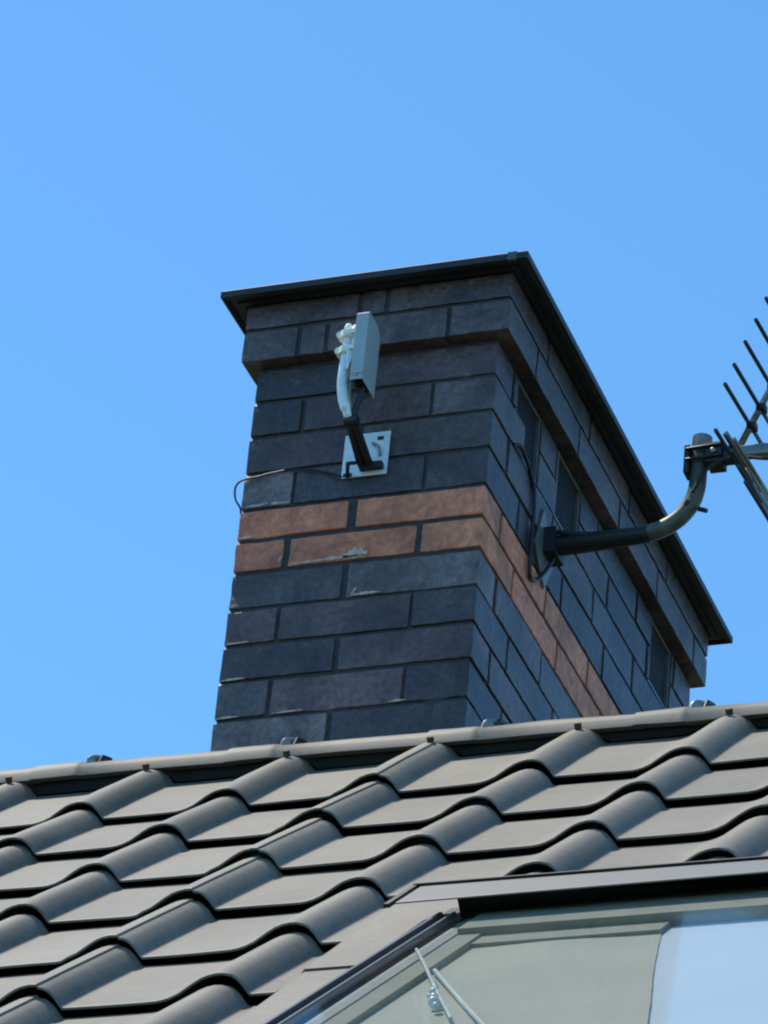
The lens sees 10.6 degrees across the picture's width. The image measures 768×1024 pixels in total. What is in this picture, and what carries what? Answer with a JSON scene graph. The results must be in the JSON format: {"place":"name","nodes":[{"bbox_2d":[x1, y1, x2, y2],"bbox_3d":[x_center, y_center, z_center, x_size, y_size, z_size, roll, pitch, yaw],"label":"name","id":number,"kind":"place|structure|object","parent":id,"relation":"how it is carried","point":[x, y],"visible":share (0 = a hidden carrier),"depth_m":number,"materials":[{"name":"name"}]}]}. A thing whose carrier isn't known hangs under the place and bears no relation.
{"place":"outdoors","nodes":[
{"label":"outdoors","id":0,"kind":"place"},
{"bbox_2d":[0,700,767,1023],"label":"roof","id":1,"kind":"structure","parent":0,"point":[231,885],"depth_m":6.43,"materials":[{"name":"grey tile"}]},
{"bbox_2d":[210,250,732,751],"bbox_3d":[0.146,0.615,8.044,0.628,1.700,1.456,-7,-34,19],"label":"chimney","id":2,"kind":"object","parent":1,"relation":"on","point":[404,594],"visible":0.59,"depth_m":7.80,"materials":[{"name":"brick"}]},
{"bbox_2d":[234,468,341,513],"bbox_3d":[-0.213,-0.012,7.833,0.157,0.092,0.296,18,-34,-19],"label":"looped cable","id":3,"kind":"object","parent":2,"relation":"attached to","point":[262,475],"visible":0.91,"depth_m":7.81,"materials":[{"name":"black plastic"}]},
{"bbox_2d":[337,336,390,478],"bbox_3d":[-0.047,-0.202,7.753,0.091,0.252,0.126,-7,-34,19],"label":"antenna bracket","id":4,"kind":"object","parent":2,"relation":"attached to","point":[366,455],"visible":1,"depth_m":7.72,"materials":[{"name":"metal"}]},
{"bbox_2d":[334,312,379,400],"bbox_3d":[-0.055,-0.292,7.768,0.067,0.158,0.070,-7,-34,19],"label":"panel antenna","id":5,"kind":"object","parent":4,"relation":"attached to","point":[361,350],"visible":1,"depth_m":7.75,"materials":[{"name":"grey plastic"}]},
{"bbox_2d":[512,442,555,582],"bbox_3d":[0.279,0.015,7.854,0.020,0.231,0.228,-9,-35,22],"label":"wall cable","id":6,"kind":"object","parent":2,"relation":"attached to","point":[531,540],"depth_m":7.87,"materials":[{"name":"black plastic"}]},
{"bbox_2d":[533,433,712,588],"bbox_3d":[0.464,-0.005,7.913,0.324,0.306,0.116,-7,-34,19],"label":"wall bracket","id":7,"kind":"object","parent":2,"relation":"attached to","point":[549,542],"depth_m":7.89,"materials":[{"name":"metal"}]},
{"bbox_2d":[683,296,767,521],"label":"tv aerial","id":8,"kind":"object","parent":7,"relation":"attached to","point":[736,451],"visible":1,"depth_m":7.89,"materials":[{"name":"black metal"}]},
{"bbox_2d":[691,455,767,492],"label":"aerial cable","id":9,"kind":"object","parent":7,"relation":"attached to","point":[711,465],"visible":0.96,"depth_m":7.88,"materials":[{"name":"black plastic"}]},
{"bbox_2d":[233,855,767,1023],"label":"roof window","id":10,"kind":"structure","parent":1,"relation":"attached to","point":[677,943],"depth_m":5.32,"materials":[{"name":"clear glass"}]},
{"bbox_2d":[0,0,767,769],"label":"sky","id":11,"kind":"structure","parent":0,"point":[159,159],"materials":[{"name":"blue"}]}
]}

